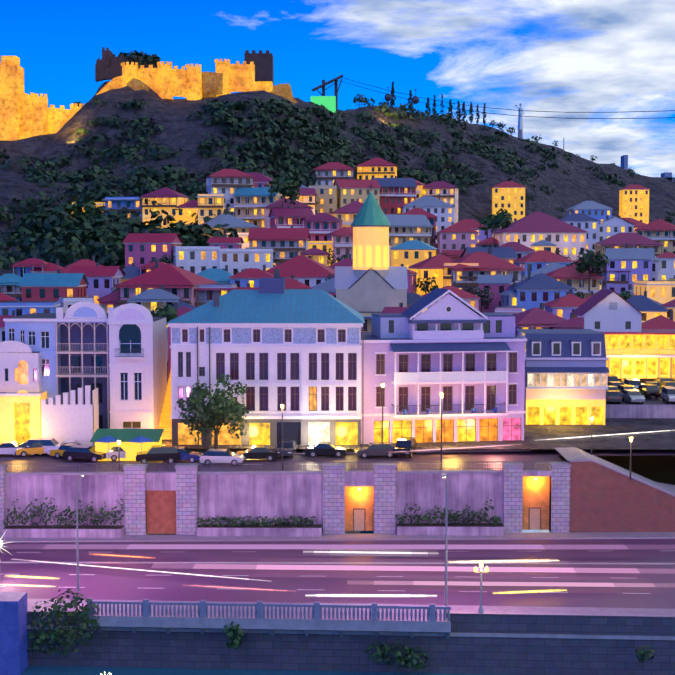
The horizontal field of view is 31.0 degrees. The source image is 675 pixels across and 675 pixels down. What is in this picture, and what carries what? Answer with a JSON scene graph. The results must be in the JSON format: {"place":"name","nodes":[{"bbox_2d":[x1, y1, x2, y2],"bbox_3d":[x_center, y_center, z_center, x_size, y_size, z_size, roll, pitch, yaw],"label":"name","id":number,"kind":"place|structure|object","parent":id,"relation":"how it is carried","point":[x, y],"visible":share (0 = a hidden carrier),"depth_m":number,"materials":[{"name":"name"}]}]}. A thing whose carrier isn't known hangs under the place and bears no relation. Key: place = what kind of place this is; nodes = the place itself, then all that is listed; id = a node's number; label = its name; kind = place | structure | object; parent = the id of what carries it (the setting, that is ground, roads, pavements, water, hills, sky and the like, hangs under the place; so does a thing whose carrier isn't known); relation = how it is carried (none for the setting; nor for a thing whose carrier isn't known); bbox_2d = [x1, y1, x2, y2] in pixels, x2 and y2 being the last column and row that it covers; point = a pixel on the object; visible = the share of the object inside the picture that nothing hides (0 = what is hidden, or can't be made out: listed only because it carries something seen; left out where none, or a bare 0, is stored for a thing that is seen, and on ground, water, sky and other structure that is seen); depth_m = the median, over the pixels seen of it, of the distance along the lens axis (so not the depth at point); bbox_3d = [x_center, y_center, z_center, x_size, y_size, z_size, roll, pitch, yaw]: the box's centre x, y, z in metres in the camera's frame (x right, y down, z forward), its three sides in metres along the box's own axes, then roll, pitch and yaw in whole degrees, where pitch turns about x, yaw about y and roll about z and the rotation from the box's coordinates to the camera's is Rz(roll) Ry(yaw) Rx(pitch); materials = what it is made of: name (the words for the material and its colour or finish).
{"place":"outdoors","nodes":[
{"label":"outdoors","id":0,"kind":"place"},
{"bbox_2d":[3,301,114,428],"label":"pale blue building","id":1,"kind":"structure","parent":0,"point":[71,344],"depth_m":133.48,"materials":[{"name":"paint"}]},
{"bbox_2d":[41,385,98,445],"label":"wall","id":2,"kind":"structure","parent":0,"point":[67,421],"depth_m":129.22,"materials":[{"name":"white paint"}]},
{"bbox_2d":[107,303,166,428],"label":"building","id":3,"kind":"structure","parent":0,"point":[138,357],"depth_m":132.43,"materials":[{"name":"white paint"}]},
{"bbox_2d":[21,665,510,674],"bbox_3d":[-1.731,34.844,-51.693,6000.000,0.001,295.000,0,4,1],"label":"river water","id":4,"kind":"structure","parent":0,"point":[55,670],"depth_m":90.46,"materials":[{"name":"blue liquid"}]},
{"bbox_2d":[0,532,674,674],"bbox_3d":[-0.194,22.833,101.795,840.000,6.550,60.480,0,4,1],"label":"embankment road","id":5,"kind":"structure","parent":0,"point":[572,630],"depth_m":95.70,"materials":[{"name":"asphalt"}]},
{"bbox_2d":[0,592,27,674],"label":"pillar","id":6,"kind":"structure","parent":5,"relation":"on","point":[13,630],"depth_m":89.61,"materials":[{"name":"concrete"}]},
{"bbox_2d":[87,598,450,637],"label":"balustrade","id":7,"kind":"object","parent":5,"relation":"on","point":[202,619],"visible":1,"depth_m":89.19,"materials":[{"name":"concrete"}]},
{"bbox_2d":[22,588,654,671],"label":"bushes","id":8,"kind":"object","parent":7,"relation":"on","point":[57,612],"visible":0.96,"depth_m":89.12,"materials":[{"name":"green plant"}]},
{"bbox_2d":[0,447,674,537],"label":"retaining wall","id":9,"kind":"structure","parent":5,"relation":"on","point":[582,491],"depth_m":117.14,"materials":[{"name":"stone"}]},
{"bbox_2d":[3,495,499,527],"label":"hedge wall","id":10,"kind":"structure","parent":9,"relation":"on","point":[262,523],"depth_m":116.33,"materials":[{"name":"green plant"}]},
{"bbox_2d":[0,430,674,595],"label":"light trails","id":11,"kind":"object","parent":5,"relation":"on","point":[321,567],"visible":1,"depth_m":103.90,"materials":[{"name":"white"}]},
{"bbox_2d":[0,81,674,534],"bbox_3d":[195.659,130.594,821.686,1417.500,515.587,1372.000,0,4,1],"label":"hill terrain","id":12,"kind":"structure","parent":0,"point":[186,135],"depth_m":415.03,"materials":[{"name":"brown soil"}]},
{"bbox_2d":[0,270,21,300],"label":"house","id":13,"kind":"structure","parent":12,"relation":"on","point":[9,283],"depth_m":231.34,"materials":[{"name":"teal glass"}]},
{"bbox_2d":[11,255,48,276],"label":"house","id":14,"kind":"structure","parent":12,"relation":"on","point":[26,266],"depth_m":236.41,"materials":[{"name":"red glass"}]},
{"bbox_2d":[0,301,60,315],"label":"house","id":15,"kind":"structure","parent":12,"relation":"on","point":[20,308],"depth_m":202.99,"materials":[{"name":"blue glass"}]},
{"bbox_2d":[18,269,88,300],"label":"house","id":16,"kind":"structure","parent":12,"relation":"on","point":[46,286],"depth_m":217.13,"materials":[{"name":"red paint"}]},
{"bbox_2d":[61,195,100,218],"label":"town tree","id":17,"kind":"object","parent":12,"relation":"on","point":[89,208],"visible":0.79,"depth_m":324.61,"materials":[{"name":"green plant"}]},
{"bbox_2d":[68,262,125,304],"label":"house","id":18,"kind":"structure","parent":12,"relation":"on","point":[103,280],"depth_m":228.97,"materials":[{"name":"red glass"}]},
{"bbox_2d":[74,50,160,106],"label":"trees","id":19,"kind":"object","parent":12,"relation":"on","point":[153,59],"visible":0.6,"depth_m":471.86,"materials":[{"name":"green plant"}]},
{"bbox_2d":[103,197,142,229],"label":"house","id":20,"kind":"structure","parent":12,"relation":"on","point":[132,204],"depth_m":324.53,"materials":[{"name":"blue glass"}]},
{"bbox_2d":[31,59,230,136],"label":"fortress towers","id":21,"kind":"structure","parent":12,"relation":"on","point":[40,125],"depth_m":448.44,"materials":[{"name":"beige stone"}]},
{"bbox_2d":[0,47,297,140],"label":"fortress","id":22,"kind":"structure","parent":12,"relation":"on","point":[254,71],"depth_m":450.16,"materials":[{"name":"beige stone"}]},
{"bbox_2d":[122,230,183,266],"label":"house","id":23,"kind":"structure","parent":12,"relation":"on","point":[142,249],"depth_m":266.38,"materials":[{"name":"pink paint"}]},
{"bbox_2d":[127,285,181,312],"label":"house","id":24,"kind":"structure","parent":12,"relation":"on","point":[150,299],"depth_m":208.59,"materials":[{"name":"blue concrete"}]},
{"bbox_2d":[139,185,187,227],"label":"house","id":25,"kind":"structure","parent":12,"relation":"on","point":[170,200],"depth_m":323.40,"materials":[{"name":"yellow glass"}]},
{"bbox_2d":[115,259,216,306],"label":"house","id":26,"kind":"structure","parent":12,"relation":"on","point":[179,282],"depth_m":217.08,"materials":[{"name":"red tile"}]},
{"bbox_2d":[176,197,197,224],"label":"house","id":27,"kind":"structure","parent":12,"relation":"on","point":[189,208],"depth_m":321.53,"materials":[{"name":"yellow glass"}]},
{"bbox_2d":[172,246,219,273],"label":"house","id":28,"kind":"structure","parent":12,"relation":"on","point":[195,259],"depth_m":262.82,"materials":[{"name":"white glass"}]},
{"bbox_2d":[196,194,224,224],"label":"house","id":29,"kind":"structure","parent":12,"relation":"on","point":[207,204],"depth_m":318.75,"materials":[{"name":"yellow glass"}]},
{"bbox_2d":[194,284,236,306],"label":"house","id":30,"kind":"structure","parent":12,"relation":"on","point":[205,293],"depth_m":216.99,"materials":[{"name":"grey concrete"}]},
{"bbox_2d":[197,265,233,283],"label":"house","id":31,"kind":"structure","parent":12,"relation":"on","point":[219,276],"depth_m":241.42,"materials":[{"name":"teal glass"}]},
{"bbox_2d":[207,234,243,248],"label":"house","id":32,"kind":"structure","parent":12,"relation":"on","point":[225,242],"depth_m":266.47,"materials":[{"name":"red glass"}]},
{"bbox_2d":[200,212,258,236],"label":"house","id":33,"kind":"structure","parent":12,"relation":"on","point":[239,225],"depth_m":313.63,"materials":[{"name":"grey glass"}]},
{"bbox_2d":[205,167,254,211],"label":"house","id":34,"kind":"structure","parent":12,"relation":"on","point":[227,183],"depth_m":342.56,"materials":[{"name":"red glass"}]},
{"bbox_2d":[218,249,273,274],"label":"house","id":35,"kind":"structure","parent":12,"relation":"on","point":[236,260],"depth_m":265.21,"materials":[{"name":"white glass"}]},
{"bbox_2d":[228,265,273,286],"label":"house","id":36,"kind":"structure","parent":12,"relation":"on","point":[251,276],"depth_m":235.77,"materials":[{"name":"red glass"}]},
{"bbox_2d":[232,185,282,227],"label":"house","id":37,"kind":"structure","parent":12,"relation":"on","point":[250,203],"depth_m":337.89,"materials":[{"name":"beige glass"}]},
{"bbox_2d":[247,225,309,265],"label":"house","id":38,"kind":"structure","parent":12,"relation":"on","point":[285,244],"depth_m":285.01,"materials":[{"name":"red glass"}]},
{"bbox_2d":[265,176,300,207],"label":"town tree","id":39,"kind":"object","parent":12,"relation":"on","point":[287,188],"visible":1,"depth_m":325.05,"materials":[{"name":"green plant"}]},
{"bbox_2d":[263,197,312,227],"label":"house","id":40,"kind":"structure","parent":12,"relation":"on","point":[278,204],"depth_m":333.01,"materials":[{"name":"red glass"}]},
{"bbox_2d":[268,206,313,227],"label":"house","id":41,"kind":"structure","parent":12,"relation":"on","point":[288,217],"depth_m":319.50,"materials":[{"name":"red glass"}]},
{"bbox_2d":[266,252,334,286],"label":"house","id":42,"kind":"structure","parent":12,"relation":"on","point":[305,270],"depth_m":245.31,"materials":[{"name":"red glass"}]},
{"bbox_2d":[285,187,316,214],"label":"house","id":43,"kind":"structure","parent":12,"relation":"on","point":[307,196],"depth_m":350.51,"materials":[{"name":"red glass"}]},
{"bbox_2d":[300,245,329,265],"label":"house","id":44,"kind":"structure","parent":12,"relation":"on","point":[316,254],"depth_m":268.94,"materials":[{"name":"glass"}]},
{"bbox_2d":[302,210,342,240],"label":"house","id":45,"kind":"structure","parent":12,"relation":"on","point":[320,226],"depth_m":313.45,"materials":[{"name":"red glass"}]},
{"bbox_2d":[309,185,337,213],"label":"house","id":46,"kind":"structure","parent":12,"relation":"on","point":[327,198],"depth_m":375.26,"materials":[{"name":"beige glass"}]},
{"bbox_2d":[311,74,342,112],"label":"cable car station","id":47,"kind":"object","parent":12,"relation":"on","point":[330,103],"visible":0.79,"depth_m":505.05,"materials":[{"name":"green glass"}]},
{"bbox_2d":[314,160,354,184],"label":"house","id":48,"kind":"structure","parent":12,"relation":"on","point":[328,173],"depth_m":396.89,"materials":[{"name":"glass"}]},
{"bbox_2d":[0,96,674,269],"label":"hillside trees","id":49,"kind":"object","parent":12,"relation":"on","point":[66,240],"visible":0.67,"depth_m":389.14,"materials":[{"name":"green plant"}]},
{"bbox_2d":[326,226,352,262],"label":"house","id":50,"kind":"structure","parent":12,"relation":"on","point":[341,239],"depth_m":298.19,"materials":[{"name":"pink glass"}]},
{"bbox_2d":[333,177,380,208],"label":"house","id":51,"kind":"structure","parent":12,"relation":"on","point":[350,190],"depth_m":380.18,"materials":[{"name":"paint"}]},
{"bbox_2d":[329,198,384,227],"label":"house","id":52,"kind":"structure","parent":12,"relation":"on","point":[347,214],"depth_m":341.25,"materials":[{"name":"red concrete"}]},
{"bbox_2d":[335,186,407,311],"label":"church tower","id":53,"kind":"structure","parent":12,"relation":"on","point":[370,280],"depth_m":213.10,"materials":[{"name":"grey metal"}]},
{"bbox_2d":[356,155,397,179],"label":"house","id":54,"kind":"structure","parent":12,"relation":"on","point":[376,167],"depth_m":416.04,"materials":[{"name":"yellow paint"}]},
{"bbox_2d":[111,176,672,312],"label":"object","id":55,"kind":"object","parent":12,"relation":"on","point":[426,289],"visible":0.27,"depth_m":258.05,"materials":[{"name":"green plant"}]},
{"bbox_2d":[371,176,416,214],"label":"house","id":56,"kind":"structure","parent":12,"relation":"on","point":[396,194],"depth_m":388.56,"materials":[{"name":"paint"}]},
{"bbox_2d":[385,212,431,247],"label":"house","id":57,"kind":"structure","parent":12,"relation":"on","point":[403,228],"depth_m":332.92,"materials":[{"name":"concrete"}]},
{"bbox_2d":[390,237,436,268],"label":"house","id":58,"kind":"structure","parent":12,"relation":"on","point":[409,253],"depth_m":292.63,"materials":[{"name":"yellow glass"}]},
{"bbox_2d":[400,205,436,247],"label":"house","id":59,"kind":"structure","parent":12,"relation":"on","point":[431,218],"depth_m":340.83,"materials":[{"name":"red concrete"}]},
{"bbox_2d":[401,194,454,242],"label":"house","id":60,"kind":"structure","parent":12,"relation":"on","point":[443,211],"depth_m":377.73,"materials":[{"name":"white paint"}]},
{"bbox_2d":[409,252,453,294],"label":"house","id":61,"kind":"structure","parent":12,"relation":"on","point":[430,266],"depth_m":259.00,"materials":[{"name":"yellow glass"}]},
{"bbox_2d":[422,179,459,223],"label":"house","id":62,"kind":"structure","parent":12,"relation":"on","point":[447,192],"depth_m":409.46,"materials":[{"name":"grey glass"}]},
{"bbox_2d":[421,282,480,310],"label":"house","id":63,"kind":"structure","parent":12,"relation":"on","point":[471,299],"depth_m":219.48,"materials":[{"name":"red glass"}]},
{"bbox_2d":[437,222,479,254],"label":"house","id":64,"kind":"structure","parent":12,"relation":"on","point":[453,236],"depth_m":332.79,"materials":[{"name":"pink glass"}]},
{"bbox_2d":[441,263,479,291],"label":"house","id":65,"kind":"structure","parent":12,"relation":"on","point":[447,276],"depth_m":252.05,"materials":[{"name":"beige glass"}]},
{"bbox_2d":[455,217,491,241],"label":"house","id":66,"kind":"structure","parent":12,"relation":"on","point":[472,224],"depth_m":347.34,"materials":[{"name":"red glass"}]},
{"bbox_2d":[450,248,525,295],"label":"house","id":67,"kind":"structure","parent":12,"relation":"on","point":[489,263],"depth_m":252.45,"materials":[{"name":"red glass"}]},
{"bbox_2d":[460,244,518,263],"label":"house","id":68,"kind":"structure","parent":12,"relation":"on","point":[508,254],"depth_m":286.79,"materials":[{"name":"blue glass"}]},
{"bbox_2d":[476,271,514,312],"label":"house","id":69,"kind":"structure","parent":12,"relation":"on","point":[498,284],"depth_m":238.83,"materials":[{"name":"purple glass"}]},
{"bbox_2d":[478,208,512,246],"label":"town tree","id":70,"kind":"object","parent":12,"relation":"on","point":[503,221],"visible":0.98,"depth_m":296.28,"materials":[{"name":"green plant"}]},
{"bbox_2d":[341,77,674,118],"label":"cable car cables","id":71,"kind":"object","parent":12,"relation":"on","point":[523,110],"visible":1,"depth_m":367.90,"materials":[{"name":"black metal"}]},
{"bbox_2d":[491,179,525,222],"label":"apartment building","id":72,"kind":"structure","parent":12,"relation":"on","point":[509,196],"depth_m":454.28,"materials":[{"name":"yellow paint"}]},
{"bbox_2d":[353,81,674,181],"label":"cypress trees","id":73,"kind":"object","parent":12,"relation":"on","point":[392,104],"visible":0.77,"depth_m":635.02,"materials":[{"name":"green plant"}]},
{"bbox_2d":[491,209,586,260],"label":"house","id":74,"kind":"structure","parent":12,"relation":"on","point":[535,227],"depth_m":315.20,"materials":[{"name":"white paint"}]},
{"bbox_2d":[515,303,566,356],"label":"house","id":75,"kind":"structure","parent":12,"relation":"on","point":[537,318],"depth_m":196.41,"materials":[{"name":"red tile"}]},
{"bbox_2d":[508,269,575,310],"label":"house","id":76,"kind":"structure","parent":12,"relation":"on","point":[535,290],"depth_m":228.26,"materials":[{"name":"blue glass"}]},
{"bbox_2d":[512,247,574,279],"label":"house","id":77,"kind":"structure","parent":12,"relation":"on","point":[534,261],"depth_m":262.44,"materials":[{"name":"red tile"}]},
{"bbox_2d":[544,289,592,319],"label":"house","id":78,"kind":"structure","parent":12,"relation":"on","point":[565,306],"depth_m":211.37,"materials":[{"name":"red tile"}]},
{"bbox_2d":[545,263,603,298],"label":"house","id":79,"kind":"structure","parent":12,"relation":"on","point":[570,275],"depth_m":249.35,"materials":[{"name":"red tile"}]},
{"bbox_2d":[561,211,598,256],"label":"house","id":80,"kind":"structure","parent":12,"relation":"on","point":[587,223],"depth_m":371.52,"materials":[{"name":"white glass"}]},
{"bbox_2d":[566,199,611,224],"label":"house","id":81,"kind":"structure","parent":12,"relation":"on","point":[597,211],"depth_m":445.37,"materials":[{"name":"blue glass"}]},
{"bbox_2d":[572,249,608,291],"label":"town tree","id":82,"kind":"object","parent":12,"relation":"on","point":[587,262],"visible":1,"depth_m":247.12,"materials":[{"name":"green plant"}]},
{"bbox_2d":[598,216,634,241],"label":"house","id":83,"kind":"structure","parent":12,"relation":"on","point":[614,225],"depth_m":373.74,"materials":[{"name":"white paint"}]},
{"bbox_2d":[571,289,674,378],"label":"building","id":84,"kind":"structure","parent":12,"relation":"on","point":[634,349],"depth_m":172.50,"materials":[{"name":"yellow glass"}]},
{"bbox_2d":[594,230,663,256],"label":"house","id":85,"kind":"structure","parent":12,"relation":"on","point":[619,240],"depth_m":305.20,"materials":[{"name":"red tile"}]},
{"bbox_2d":[605,245,654,295],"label":"house","id":86,"kind":"structure","parent":12,"relation":"on","point":[635,261],"depth_m":267.52,"materials":[{"name":"purple paint"}]},
{"bbox_2d":[619,183,649,223],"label":"apartment building","id":87,"kind":"structure","parent":12,"relation":"on","point":[633,201],"depth_m":497.98,"materials":[{"name":"yellow paint"}]},
{"bbox_2d":[626,291,668,321],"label":"house","id":88,"kind":"structure","parent":12,"relation":"on","point":[647,307],"depth_m":212.95,"materials":[{"name":"blue tile"}]},
{"bbox_2d":[633,280,674,303],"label":"house","id":89,"kind":"structure","parent":12,"relation":"on","point":[661,291],"depth_m":230.52,"materials":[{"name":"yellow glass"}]},
{"bbox_2d":[634,216,674,253],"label":"house","id":90,"kind":"structure","parent":12,"relation":"on","point":[658,229],"depth_m":361.90,"materials":[{"name":"red tile"}]},
{"bbox_2d":[641,311,674,328],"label":"house","id":91,"kind":"structure","parent":12,"relation":"on","point":[660,322],"depth_m":194.54,"materials":[{"name":"red tile"}]},
{"bbox_2d":[656,249,674,279],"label":"house","id":92,"kind":"structure","parent":12,"relation":"on","point":[668,266],"depth_m":282.39,"materials":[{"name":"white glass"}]},
{"bbox_2d":[0,449,674,471],"bbox_3d":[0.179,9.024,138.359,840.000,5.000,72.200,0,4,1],"label":"street","id":93,"kind":"structure","parent":0,"point":[456,456],"depth_m":124.00,"materials":[{"name":"grey asphalt"}]},
{"bbox_2d":[0,341,46,443],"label":"building","id":94,"kind":"structure","parent":93,"relation":"on","point":[20,375],"depth_m":131.41,"materials":[{"name":"yellow paint"}]},
{"bbox_2d":[62,445,105,461],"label":"car","id":95,"kind":"object","parent":93,"relation":"on","point":[80,452],"visible":1,"depth_m":123.20,"materials":[{"name":"black"}]},
{"bbox_2d":[90,429,163,462],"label":"market kiosk","id":96,"kind":"object","parent":93,"relation":"on","point":[133,442],"visible":0.83,"depth_m":123.81,"materials":[{"name":"green"}]},
{"bbox_2d":[135,445,179,463],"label":"car","id":97,"kind":"object","parent":93,"relation":"on","point":[170,454],"visible":0.9,"depth_m":121.84,"materials":[{"name":"black metal"}]},
{"bbox_2d":[158,327,171,438],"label":"building wall","id":98,"kind":"structure","parent":93,"relation":"on","point":[165,423],"depth_m":138.73,"materials":[{"name":"paint"}]},
{"bbox_2d":[175,373,252,448],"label":"square tree","id":99,"kind":"object","parent":93,"relation":"on","point":[222,409],"visible":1,"depth_m":124.66,"materials":[{"name":"green plant"}]},
{"bbox_2d":[200,449,243,465],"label":"car","id":100,"kind":"object","parent":93,"relation":"on","point":[209,456],"visible":0.88,"depth_m":120.92,"materials":[{"name":"white metal"}]},
{"bbox_2d":[236,445,277,461],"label":"car","id":101,"kind":"object","parent":93,"relation":"on","point":[259,452],"visible":0.85,"depth_m":123.38,"materials":[{"name":"black metal"}]},
{"bbox_2d":[167,269,364,449],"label":"large building","id":102,"kind":"structure","parent":93,"relation":"on","point":[273,344],"depth_m":129.61,"materials":[{"name":"white paint"}]},
{"bbox_2d":[305,441,345,456],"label":"car","id":103,"kind":"object","parent":93,"relation":"on","point":[322,448],"visible":1,"depth_m":125.80,"materials":[{"name":"black metal"}]},
{"bbox_2d":[354,442,394,457],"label":"car","id":104,"kind":"object","parent":93,"relation":"on","point":[377,448],"visible":0.81,"depth_m":125.37,"materials":[{"name":"grey metal"}]},
{"bbox_2d":[393,437,416,457],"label":"car","id":105,"kind":"object","parent":93,"relation":"on","point":[409,444],"visible":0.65,"depth_m":126.07,"materials":[{"name":"black"}]},
{"bbox_2d":[361,288,526,443],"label":"building","id":106,"kind":"structure","parent":93,"relation":"on","point":[465,358],"depth_m":131.50,"materials":[{"name":"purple paint"}]},
{"bbox_2d":[516,329,609,424],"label":"building","id":107,"kind":"structure","parent":93,"relation":"on","point":[567,371],"depth_m":145.03,"materials":[{"name":"yellow paint"}]},
{"bbox_2d":[0,0,674,533],"label":"sky","id":108,"kind":"structure","parent":0,"point":[559,57],"materials":[{"name":"blue"}]},
{"bbox_2d":[558,455,674,484],"bbox_3d":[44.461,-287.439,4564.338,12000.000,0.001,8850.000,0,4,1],"label":"ground sheet","id":109,"kind":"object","parent":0,"point":[659,468],"depth_m":181.20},
{"bbox_2d":[605,396,674,417],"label":"wall","id":110,"kind":"structure","parent":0,"point":[639,411],"depth_m":148.83,"materials":[{"name":"concrete"}]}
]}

